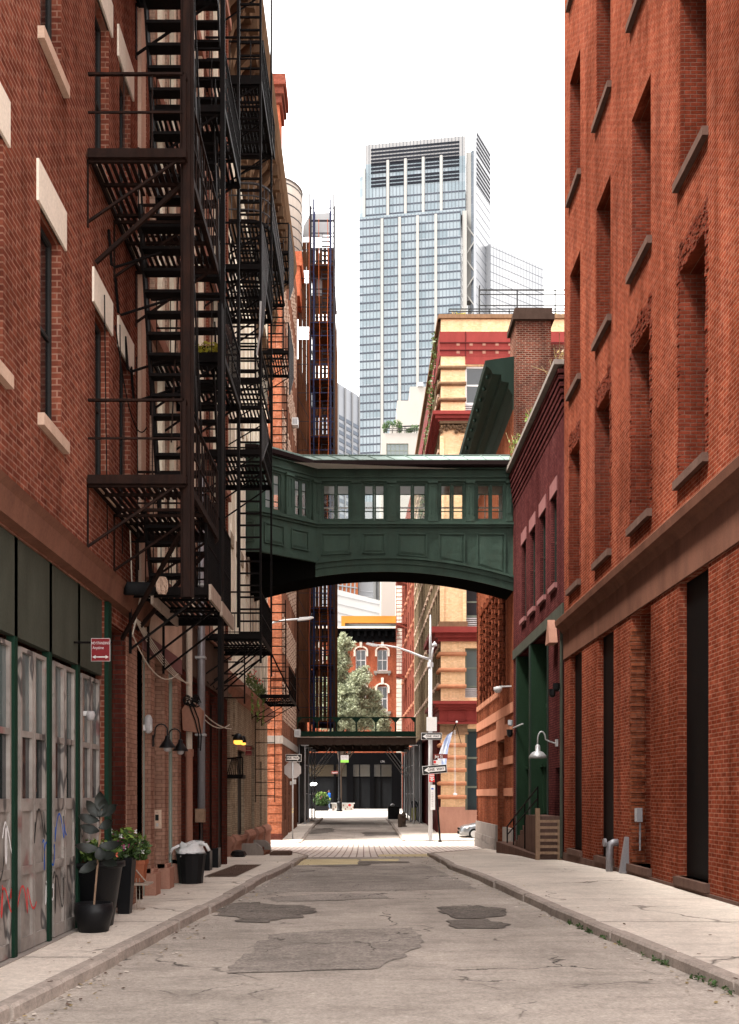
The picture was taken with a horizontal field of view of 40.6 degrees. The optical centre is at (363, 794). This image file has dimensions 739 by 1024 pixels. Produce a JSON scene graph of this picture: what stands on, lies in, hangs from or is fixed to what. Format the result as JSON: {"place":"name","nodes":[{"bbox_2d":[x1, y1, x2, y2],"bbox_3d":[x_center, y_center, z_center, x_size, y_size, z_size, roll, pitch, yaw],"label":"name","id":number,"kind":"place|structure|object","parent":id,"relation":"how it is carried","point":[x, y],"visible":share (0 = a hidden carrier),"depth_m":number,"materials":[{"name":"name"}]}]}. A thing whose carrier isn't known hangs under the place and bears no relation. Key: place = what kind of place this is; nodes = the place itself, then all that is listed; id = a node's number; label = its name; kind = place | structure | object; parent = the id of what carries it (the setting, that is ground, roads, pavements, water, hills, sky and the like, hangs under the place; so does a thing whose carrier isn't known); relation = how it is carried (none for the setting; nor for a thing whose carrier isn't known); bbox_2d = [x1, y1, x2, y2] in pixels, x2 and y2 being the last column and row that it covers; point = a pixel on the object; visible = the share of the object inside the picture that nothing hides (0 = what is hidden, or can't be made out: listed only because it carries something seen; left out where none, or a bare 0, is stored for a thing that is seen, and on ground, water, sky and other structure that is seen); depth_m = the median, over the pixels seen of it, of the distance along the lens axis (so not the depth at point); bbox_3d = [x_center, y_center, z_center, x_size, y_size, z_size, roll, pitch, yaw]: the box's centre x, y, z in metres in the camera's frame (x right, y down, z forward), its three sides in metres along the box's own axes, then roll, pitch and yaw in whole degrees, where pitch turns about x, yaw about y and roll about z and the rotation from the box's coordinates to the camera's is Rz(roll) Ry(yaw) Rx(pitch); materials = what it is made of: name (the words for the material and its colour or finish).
{"place":"outdoors","nodes":[
{"label":"outdoors","id":0,"kind":"place"},
{"bbox_2d":[0,851,302,1000],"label":"pavement","id":1,"kind":"structure","parent":0,"point":[40,965],"depth_m":13.56,"materials":[{"name":"concrete"}]},
{"bbox_2d":[74,901,112,932],"bbox_3d":[-3.509,1.585,13.000,0.500,0.370,0.500,0,0,0],"label":"flower pot","id":2,"kind":"object","parent":1,"relation":"on","point":[91,917],"visible":1,"depth_m":12.81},
{"bbox_2d":[75,791,120,903],"bbox_3d":[-3.439,0.712,12.975,0.584,1.520,0.231,0,0,0],"label":"rubber plant","id":3,"kind":"object","parent":2,"relation":"on","point":[100,807],"visible":0.99,"depth_m":13.04,"materials":[{"name":"green plant"}]},
{"bbox_2d":[76,838,124,925],"bbox_3d":[-3.672,1.175,13.600,0.840,1.191,0.840,0,0,0],"label":"flower pot","id":4,"kind":"object","parent":1,"relation":"on","point":[108,882],"visible":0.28,"depth_m":13.35,"materials":[{"name":"black plastic"}]},
{"bbox_2d":[112,827,142,913],"bbox_3d":[-3.624,1.119,14.948,0.668,1.302,0.563,0,0,0],"label":"flower pot","id":5,"kind":"object","parent":1,"relation":"on","point":[128,845],"visible":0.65,"depth_m":14.85,"materials":[{"name":"black plastic"}]},
{"bbox_2d":[132,834,152,909],"bbox_3d":[-3.529,1.186,15.546,0.481,1.167,0.424,0,0,0],"label":"flower pot","id":6,"kind":"object","parent":1,"relation":"on","point":[142,861],"visible":0.49,"depth_m":15.44,"materials":[{"name":"ceramic"}]},
{"bbox_2d":[169,840,209,883],"bbox_3d":[-3.458,1.343,20.100,0.836,0.854,0.624,0,0,0],"label":"waste bin","id":7,"kind":"object","parent":1,"relation":"on","point":[190,856],"visible":1,"depth_m":19.88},
{"bbox_2d":[185,749,193,841],"bbox_3d":[-3.620,0.425,20.750,0.190,2.750,0.181,0,0,0],"label":"drainpipe","id":8,"kind":"object","parent":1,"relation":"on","point":[189,754],"visible":0.77,"depth_m":20.69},
{"bbox_2d":[204,865,259,876],"bbox_3d":[-3.100,1.818,24.300,0.700,0.120,5.400,0,0,0],"label":"cellar grating","id":9,"kind":"object","parent":1,"relation":"on","point":[240,869],"visible":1,"depth_m":23.99,"materials":[{"name":"metal"}]},
{"bbox_2d":[242,840,270,854],"bbox_3d":[-4.175,2.207,38.950,0.850,0.780,3.300,0,0,0],"label":"stone stoop","id":10,"kind":"object","parent":1,"relation":"on","point":[259,847],"visible":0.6,"depth_m":37.30,"materials":[{"name":"grey stone"}]},
{"bbox_2d":[271,818,319,841],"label":"pavement","id":11,"kind":"structure","parent":0,"point":[300,830],"depth_m":64.60,"materials":[{"name":"concrete"}]},
{"bbox_2d":[284,754,300,838],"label":"stop sign post","id":12,"kind":"object","parent":11,"relation":"on","point":[292,768],"visible":1,"depth_m":58.85,"materials":[{"name":"grey metal"}]},
{"bbox_2d":[297,194,337,730],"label":"scaffold tower","id":13,"kind":"structure","parent":0,"point":[318,397],"depth_m":76.90,"materials":[{"name":"brown metal"}]},
{"bbox_2d":[323,818,385,818],"bbox_3d":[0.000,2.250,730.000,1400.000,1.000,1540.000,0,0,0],"label":"ground","id":14,"kind":"structure","parent":0,"point":[354,818],"depth_m":91.66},
{"bbox_2d":[0,0,153,907],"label":"red brick house","id":15,"kind":"structure","parent":14,"relation":"on","point":[57,283],"depth_m":12.75,"materials":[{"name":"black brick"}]},
{"bbox_2d":[40,226,51,420],"bbox_3d":[-3.895,-5.610,12.000,0.050,2.420,0.800,0,0,0],"label":"window","id":16,"kind":"structure","parent":15,"relation":"in","point":[45,245],"depth_m":12.26,"materials":[{"name":"black glass"}]},
{"bbox_2d":[40,0,51,41],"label":"window","id":17,"kind":"structure","parent":15,"relation":"in","point":[45,5],"depth_m":12.34,"materials":[{"name":"black glass"}]},
{"bbox_2d":[0,526,111,967],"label":"shopfront","id":18,"kind":"object","parent":15,"relation":"attached to","point":[49,759],"visible":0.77,"depth_m":11.95,"materials":[{"name":"green metal"}]},
{"bbox_2d":[0,638,10,961],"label":"shop door","id":19,"kind":"structure","parent":18,"relation":"in","point":[5,646],"depth_m":10.71,"materials":[{"name":"grey glass"}]},
{"bbox_2d":[18,646,33,952],"bbox_3d":[-3.835,0.050,11.320,0.060,3.400,0.440,0,0,0],"label":"shop door","id":20,"kind":"structure","parent":18,"relation":"in","point":[25,656],"depth_m":11.35,"materials":[{"name":"grey metal"}]},
{"bbox_2d":[34,652,46,945],"bbox_3d":[-3.835,0.050,11.780,0.060,3.400,0.440,0,0,0],"label":"shop door","id":21,"kind":"structure","parent":18,"relation":"in","point":[40,662],"depth_m":11.86,"materials":[{"name":"glass"}]},
{"bbox_2d":[52,661,64,936],"bbox_3d":[-3.835,0.050,12.520,0.060,3.400,0.440,0,0,0],"label":"shop door","id":22,"kind":"structure","parent":18,"relation":"in","point":[58,670],"depth_m":12.57,"materials":[{"name":"grey metal"}]},
{"bbox_2d":[65,666,74,931],"bbox_3d":[-3.835,0.050,12.980,0.060,3.400,0.440,0,0,0],"label":"shop door","id":23,"kind":"structure","parent":18,"relation":"in","point":[69,672],"depth_m":13.07,"materials":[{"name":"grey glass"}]},
{"bbox_2d":[80,673,90,862],"bbox_3d":[-3.835,0.050,13.740,0.060,3.400,0.440,0,0,0],"label":"shop door","id":24,"kind":"structure","parent":18,"relation":"in","point":[85,680],"depth_m":13.77,"materials":[{"name":"grey glass"}]},
{"bbox_2d":[74,638,111,660],"bbox_3d":[-3.511,-1.881,12.968,0.497,0.298,0.048,0,0,0],"label":"parking sign","id":25,"kind":"object","parent":18,"relation":"attached to","point":[100,649],"visible":1,"depth_m":12.95,"materials":[{"name":"red metal"}]},
{"bbox_2d":[91,677,99,840],"bbox_3d":[-3.835,0.050,14.200,0.060,3.400,0.440,0,0,0],"label":"shop door","id":26,"kind":"structure","parent":18,"relation":"in","point":[95,684],"depth_m":14.34,"materials":[{"name":"grey glass"}]},
{"bbox_2d":[95,322,100,474],"bbox_3d":[-3.895,-5.610,14.335,0.050,2.420,0.770,0,0,0],"label":"window","id":27,"kind":"structure","parent":15,"relation":"in","point":[97,332],"depth_m":14.66,"materials":[{"name":"black glass"}]},
{"bbox_2d":[95,16,100,147],"bbox_3d":[-3.895,-10.050,14.335,0.050,2.400,0.770,0,0,0],"label":"window","id":28,"kind":"structure","parent":15,"relation":"in","point":[97,29],"depth_m":14.66,"materials":[{"name":"black glass"}]},
{"bbox_2d":[119,365,122,505],"bbox_3d":[-3.895,-5.610,15.715,0.050,2.420,0.730,0,0,0],"label":"window","id":29,"kind":"structure","parent":15,"relation":"in","point":[119,365],"depth_m":16.02,"materials":[{"name":"black glass"}]},
{"bbox_2d":[104,295,146,569],"bbox_3d":[-3.649,-5.400,15.399,0.118,3.401,2.414,0,0,0],"label":"cable bundle","id":30,"kind":"object","parent":15,"relation":"attached to","point":[119,352],"visible":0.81,"depth_m":15.15,"materials":[{"name":"rubber"}]},
{"bbox_2d":[124,577,167,595],"bbox_3d":[-3.287,-3.168,15.148,0.747,0.370,0.219,0,0,-45],"label":"floodlight","id":31,"kind":"object","parent":15,"relation":"attached to","point":[135,588],"visible":0.98,"depth_m":15.03,"materials":[{"name":"beige paint"}]},
{"bbox_2d":[87,0,218,640],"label":"fire escape","id":32,"kind":"object","parent":15,"relation":"attached to","point":[186,184],"visible":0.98,"depth_m":14.69,"materials":[{"name":"black metal"}]},
{"bbox_2d":[128,302,233,724],"bbox_3d":[-3.010,-4.750,16.625,1.300,7.100,3.195,0,0,0],"label":"fire escape","id":33,"kind":"object","parent":15,"relation":"attached to","point":[215,591],"visible":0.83,"depth_m":16.85,"materials":[{"name":"black metal"}]},
{"bbox_2d":[0,850,307,1023],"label":"kerb","id":34,"kind":"structure","parent":14,"relation":"on","point":[21,1003],"depth_m":11.29,"materials":[{"name":"concrete"}]},
{"bbox_2d":[138,0,231,898],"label":"brown house","id":35,"kind":"structure","parent":14,"relation":"on","point":[163,781],"depth_m":19.31,"materials":[{"name":"brick"}]},
{"bbox_2d":[143,658,144,895],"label":"door","id":36,"kind":"structure","parent":35,"relation":"in","point":[143,658],"depth_m":17.49,"materials":[{"name":"green paint"}]},
{"bbox_2d":[169,674,171,866],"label":"door","id":37,"kind":"structure","parent":35,"relation":"in","point":[170,676],"depth_m":20.00,"materials":[{"name":"green paint"}]},
{"bbox_2d":[129,530,231,728],"bbox_3d":[-3.599,-2.870,20.900,0.222,2.463,12.601,0,0,0],"label":"cable bundle","id":38,"kind":"object","parent":35,"relation":"attached to","point":[143,632],"visible":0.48,"depth_m":17.33,"materials":[{"name":"beige plastic"}]},
{"bbox_2d":[186,601,191,748],"bbox_3d":[-3.620,-2.600,20.750,0.170,3.400,0.162,0,0,0],"label":"drainpipe","id":39,"kind":"object","parent":35,"relation":"attached to","point":[189,678],"visible":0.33,"depth_m":20.69,"materials":[{"name":"grey metal"}]},
{"bbox_2d":[182,695,203,750],"bbox_3d":[-3.490,-1.472,20.446,0.420,1.146,0.308,0,0,0],"label":"junction box","id":40,"kind":"object","parent":35,"relation":"attached to","point":[192,717],"visible":1,"depth_m":20.35,"materials":[{"name":"metal"}]},
{"bbox_2d":[150,0,240,627],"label":"fire escape","id":41,"kind":"object","parent":35,"relation":"attached to","point":[214,114],"visible":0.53,"depth_m":18.50,"materials":[{"name":"black metal"}]},
{"bbox_2d":[195,477,206,821],"bbox_3d":[-3.590,-3.250,22.050,0.220,7.700,0.220,0,0,0],"label":"conduit","id":42,"kind":"object","parent":35,"relation":"attached to","point":[200,810],"visible":0.68,"depth_m":21.98,"materials":[{"name":"grey metal"}]},
{"bbox_2d":[210,705,211,849],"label":"door","id":43,"kind":"structure","parent":35,"relation":"in","point":[210,705],"depth_m":25.29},
{"bbox_2d":[218,724,221,863],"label":"door","id":44,"kind":"structure","parent":35,"relation":"in","point":[219,730],"depth_m":26.97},
{"bbox_2d":[204,0,271,703],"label":"fire escape","id":45,"kind":"object","parent":35,"relation":"attached to","point":[261,268],"visible":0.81,"depth_m":24.18,"materials":[{"name":"black metal"}]},
{"bbox_2d":[227,0,296,856],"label":"cream house","id":46,"kind":"structure","parent":14,"relation":"on","point":[246,818],"depth_m":38.09,"materials":[{"name":"beige brick"}]},
{"bbox_2d":[228,40,284,444],"bbox_3d":[-3.610,-16.360,31.050,1.960,10.720,4.950,0,0,0],"label":"fire escape","id":47,"kind":"object","parent":46,"relation":"attached to","point":[277,253],"visible":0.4,"depth_m":30.27,"materials":[{"name":"black metal"}]},
{"bbox_2d":[252,223,299,801],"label":"fire escape","id":48,"kind":"object","parent":46,"relation":"attached to","point":[291,688],"visible":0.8,"depth_m":42.29,"materials":[{"name":"black metal"}]},
{"bbox_2d":[245,443,513,601],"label":"skybridge","id":49,"kind":"object","parent":46,"relation":"attached to","point":[312,547],"visible":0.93,"depth_m":40.07,"materials":[{"name":"green metal"}]},
{"bbox_2d":[264,471,282,512],"bbox_3d":[-3.541,-11.765,38.730,0.892,1.570,0.160,0,0,-41],"label":"window","id":50,"kind":"structure","parent":49,"relation":"in","point":[274,473],"depth_m":38.89,"materials":[{"name":"green glass"}]},
{"bbox_2d":[294,477,309,518],"bbox_3d":[-2.497,-11.765,39.641,0.822,1.570,0.160,0,0,-41],"label":"window","id":51,"kind":"structure","parent":49,"relation":"in","point":[300,480],"depth_m":39.67,"materials":[{"name":"green glass"}]},
{"bbox_2d":[321,482,350,520],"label":"window","id":52,"kind":"structure","parent":49,"relation":"in","point":[335,484],"depth_m":40.16,"materials":[{"name":"green glass"}]},
{"bbox_2d":[362,482,386,520],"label":"window","id":53,"kind":"structure","parent":49,"relation":"in","point":[373,484],"depth_m":40.16,"materials":[{"name":"green wood"}]},
{"bbox_2d":[397,482,427,520],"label":"window","id":54,"kind":"structure","parent":49,"relation":"in","point":[412,484],"depth_m":40.16,"materials":[{"name":"green glass"}]},
{"bbox_2d":[438,482,465,520],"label":"window","id":55,"kind":"structure","parent":49,"relation":"in","point":[451,484],"depth_m":40.16,"materials":[{"name":"green wood"}]},
{"bbox_2d":[475,482,505,520],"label":"window","id":56,"kind":"structure","parent":49,"relation":"in","point":[489,484],"depth_m":40.16,"materials":[{"name":"green wood"}]},
{"bbox_2d":[267,73,297,839],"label":"corner house","id":57,"kind":"structure","parent":14,"relation":"on","point":[279,815],"depth_m":58.67,"materials":[{"name":"orange brick"}]},
{"bbox_2d":[286,178,304,318],"bbox_3d":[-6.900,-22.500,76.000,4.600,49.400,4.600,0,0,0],"label":"water tank","id":58,"kind":"object","parent":57,"relation":"on","point":[295,194],"visible":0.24,"depth_m":74.73,"materials":[{"name":"brown wood"}]},
{"bbox_2d":[297,359,306,822],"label":"scaffolded house","id":59,"kind":"structure","parent":14,"relation":"on","point":[301,726],"depth_m":78.20,"materials":[{"name":"brown brick"}]},
{"bbox_2d":[315,383,359,605],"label":"striped office block","id":60,"kind":"structure","parent":14,"relation":"on","point":[348,422],"depth_m":254.20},
{"bbox_2d":[307,586,400,808],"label":"red plaza house","id":61,"kind":"structure","parent":14,"relation":"on","point":[371,779],"depth_m":121.00,"materials":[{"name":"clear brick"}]},
{"bbox_2d":[309,765,333,807],"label":"shop window","id":62,"kind":"structure","parent":61,"relation":"in","point":[323,784],"depth_m":121.24,"materials":[{"name":"black glass"}]},
{"bbox_2d":[353,765,369,807],"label":"shop window","id":63,"kind":"structure","parent":61,"relation":"in","point":[364,769],"depth_m":121.24,"materials":[{"name":"black glass"}]},
{"bbox_2d":[374,765,391,807],"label":"shop window","id":64,"kind":"structure","parent":61,"relation":"in","point":[386,770],"depth_m":121.24,"materials":[{"name":"black glass"}]},
{"bbox_2d":[338,495,379,625],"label":"white angular building","id":65,"kind":"structure","parent":14,"relation":"on","point":[365,601],"depth_m":175.00,"materials":[{"name":"grey metal"}]},
{"bbox_2d":[297,717,421,823],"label":"sidewalk shed","id":66,"kind":"structure","parent":14,"relation":"on","point":[336,740],"depth_m":75.68,"materials":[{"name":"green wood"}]},
{"bbox_2d":[380,382,425,807],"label":"white terrace house","id":67,"kind":"structure","parent":14,"relation":"on","point":[408,413],"depth_m":134.00,"materials":[{"name":"grey"}]},
{"bbox_2d":[366,615,447,840],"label":"street lamp","id":68,"kind":"object","parent":14,"relation":"on","point":[431,726],"visible":1,"depth_m":57.30,"materials":[{"name":"white metal"}]},
{"bbox_2d":[401,495,413,809],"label":"maroon house","id":69,"kind":"structure","parent":14,"relation":"on","point":[409,630],"depth_m":106.85,"materials":[{"name":"brick"}]},
{"bbox_2d":[396,582,406,724],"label":"fire escape","id":70,"kind":"object","parent":69,"relation":"attached to","point":[399,625],"visible":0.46,"depth_m":110.55,"materials":[{"name":"black metal"}]},
{"bbox_2d":[359,126,490,501],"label":"glass tower","id":71,"kind":"structure","parent":14,"relation":"on","point":[424,230],"depth_m":350.76,"materials":[{"name":"glass"}]},
{"bbox_2d":[411,314,563,832],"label":"buff corner house","id":72,"kind":"structure","parent":14,"relation":"on","point":[467,345],"depth_m":64.00,"materials":[{"name":"brick"}]},
{"bbox_2d":[418,332,437,518],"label":"climbing plant","id":73,"kind":"object","parent":72,"relation":"attached to","point":[431,394],"visible":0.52,"depth_m":69.71,"materials":[{"name":"green plant"}]},
{"bbox_2d":[465,648,476,687],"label":"window","id":74,"kind":"structure","parent":72,"relation":"in","point":[471,653],"depth_m":64.19,"materials":[{"name":"grey"}]},
{"bbox_2d":[465,729,476,809],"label":"window","id":75,"kind":"structure","parent":72,"relation":"in","point":[470,739],"depth_m":64.19,"materials":[{"name":"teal glass"}]},
{"bbox_2d":[466,590,476,616],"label":"window","id":76,"kind":"structure","parent":72,"relation":"in","point":[471,597],"depth_m":64.19,"materials":[{"name":"grey glass"}]},
{"bbox_2d":[465,367,482,404],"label":"window","id":77,"kind":"structure","parent":72,"relation":"in","point":[472,374],"depth_m":64.19,"materials":[{"name":"grey glass"}]},
{"bbox_2d":[478,285,563,313],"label":"roof railing","id":78,"kind":"object","parent":72,"relation":"on","point":[517,294],"visible":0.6,"depth_m":67.47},
{"bbox_2d":[467,244,543,313],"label":"pale office block","id":79,"kind":"structure","parent":14,"relation":"on","point":[505,269],"depth_m":357.85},
{"bbox_2d":[459,308,563,849],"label":"gabled brick building","id":80,"kind":"structure","parent":14,"relation":"on","point":[507,391],"depth_m":43.20,"materials":[{"name":"brick"}]},
{"bbox_2d":[506,359,563,859],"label":"painted house","id":81,"kind":"structure","parent":14,"relation":"on","point":[535,468],"depth_m":35.20,"materials":[{"name":"brick"}]},
{"bbox_2d":[560,631,562,857],"bbox_3d":[5.930,-1.700,29.980,0.092,7.200,0.092,0,0,23],"label":"drainpipe","id":82,"kind":"object","parent":81,"relation":"attached to","point":[561,745],"visible":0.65,"depth_m":29.94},
{"bbox_2d":[427,848,738,995],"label":"kerb","id":83,"kind":"structure","parent":14,"relation":"on","point":[685,963],"depth_m":12.92,"materials":[{"name":"concrete"}]},
{"bbox_2d":[555,0,738,906],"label":"brick warehouse","id":84,"kind":"structure","parent":14,"relation":"on","point":[647,623],"depth_m":20.70,"materials":[{"name":"brick"}]},
{"bbox_2d":[575,652,581,849],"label":"door","id":85,"kind":"structure","parent":84,"relation":"in","point":[578,658],"depth_m":28.57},
{"bbox_2d":[603,631,613,857],"bbox_3d":[6.153,-1.245,24.800,0.026,5.566,1.596,0,0,0],"label":"door","id":86,"kind":"structure","parent":84,"relation":"in","point":[608,641],"depth_m":25.08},
{"bbox_2d":[687,569,707,880],"bbox_3d":[6.153,-1.245,18.200,0.026,5.566,1.596,0,0,0],"label":"door","id":87,"kind":"structure","parent":84,"relation":"in","point":[697,588],"depth_m":18.39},
{"bbox_2d":[303,819,406,841],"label":"street","id":88,"kind":"structure","parent":0,"point":[346,834],"depth_m":64.46,"materials":[{"name":"asphalt"}]},
{"bbox_2d":[315,822,379,827],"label":"asphalt patch","id":89,"kind":"object","parent":88,"relation":"on","point":[346,824],"visible":0.98,"depth_m":77.03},
{"bbox_2d":[309,808,409,817],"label":"plaza","id":90,"kind":"structure","parent":0,"point":[366,813],"depth_m":103.15,"materials":[{"name":"concrete"}]},
{"bbox_2d":[315,631,392,801],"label":"plaza tree","id":91,"kind":"object","parent":90,"relation":"on","point":[353,701],"visible":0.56,"depth_m":112.07,"materials":[{"name":"green plant"}]},
{"bbox_2d":[6,857,738,1023],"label":"street","id":92,"kind":"structure","parent":0,"point":[530,965],"depth_m":10.24,"materials":[{"name":"asphalt"}]},
{"bbox_2d":[216,902,316,922],"bbox_3d":[-1.603,1.888,16.256,1.718,0.001,2.907,0,0,0],"label":"asphalt patch","id":93,"kind":"object","parent":92,"relation":"on","point":[254,912],"visible":0.95,"depth_m":16.21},
{"bbox_2d":[227,927,423,973],"bbox_3d":[-0.355,1.890,12.427,2.294,0.001,3.696,0,0,0],"label":"asphalt patch","id":94,"kind":"object","parent":92,"relation":"on","point":[339,949],"visible":1,"depth_m":12.15,"materials":[{"name":"asphalt"}]},
{"bbox_2d":[298,859,358,864],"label":"road repair","id":95,"kind":"structure","parent":92,"relation":"on","point":[327,861],"depth_m":31.75,"materials":[{"name":"yellow paint"}]},
{"bbox_2d":[271,893,388,900],"bbox_3d":[-0.585,1.892,18.575,2.336,0.001,1.278,0,0,-9],"label":"asphalt patch","id":96,"kind":"object","parent":92,"relation":"on","point":[329,897],"visible":1,"depth_m":18.46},
{"bbox_2d":[250,865,475,891],"bbox_3d":[-0.024,1.978,24.355,4.616,0.165,9.814,0,0,0],"label":"asphalt patch","id":97,"kind":"object","parent":92,"relation":"on","point":[365,878],"visible":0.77,"depth_m":22.22,"materials":[{"name":"asphalt"}]},
{"bbox_2d":[11,854,737,1021],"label":"gutter litter","id":98,"kind":"object","parent":92,"relation":"on","point":[69,1004],"visible":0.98,"depth_m":11.25,"materials":[{"name":"brown plant"}]},
{"bbox_2d":[437,905,506,917],"bbox_3d":[1.784,1.888,16.222,1.176,0.001,1.851,0,0,0],"label":"asphalt patch","id":99,"kind":"object","parent":92,"relation":"on","point":[476,911],"visible":1,"depth_m":16.21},
{"bbox_2d":[446,919,510,927],"bbox_3d":[1.699,1.888,14.699,0.950,0.001,1.067,0,0,0],"label":"asphalt patch","id":100,"kind":"object","parent":92,"relation":"on","point":[475,923],"visible":1,"depth_m":14.69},
{"bbox_2d":[566,919,734,994],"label":"kerb weeds","id":101,"kind":"object","parent":92,"relation":"on","point":[714,981],"visible":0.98,"depth_m":11.12,"materials":[{"name":"green plant"}]},
{"bbox_2d":[271,841,482,856],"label":"cross street","id":102,"kind":"structure","parent":0,"point":[343,849],"depth_m":50.31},
{"bbox_2d":[263,0,563,395],"label":"sky","id":103,"kind":"structure","parent":0,"point":[358,73],"materials":[{"name":"white"}]},
{"bbox_2d":[389,818,473,839],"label":"pavement","id":104,"kind":"structure","parent":0,"point":[416,831],"depth_m":63.61,"materials":[{"name":"concrete"}]},
{"bbox_2d":[422,764,446,841],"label":"leaning sign post","id":105,"kind":"object","parent":104,"relation":"on","point":[434,769],"visible":1,"depth_m":56.82,"materials":[{"name":"black metal"}]},
{"bbox_2d":[435,849,738,974],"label":"pavement","id":106,"kind":"structure","parent":0,"point":[687,922],"depth_m":16.62,"materials":[{"name":"concrete"}]},
{"bbox_2d":[496,786,559,859],"bbox_3d":[5.600,1.163,34.750,0.800,2.874,8.900,0,0,0],"label":"stone stoop","id":107,"kind":"object","parent":106,"relation":"on","point":[523,845],"visible":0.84,"depth_m":32.25,"materials":[{"name":"brown stone"}]},
{"bbox_2d":[535,808,561,859],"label":"slatted gate","id":108,"kind":"structure","parent":106,"relation":"on","point":[538,827],"depth_m":30.05,"materials":[{"name":"brown wood"}]},
{"bbox_2d":[602,838,618,871],"bbox_3d":[5.830,1.416,23.600,0.340,0.782,0.200,0,0,0],"label":"vent pipe","id":109,"kind":"object","parent":106,"relation":"on","point":[609,845],"visible":1,"depth_m":23.53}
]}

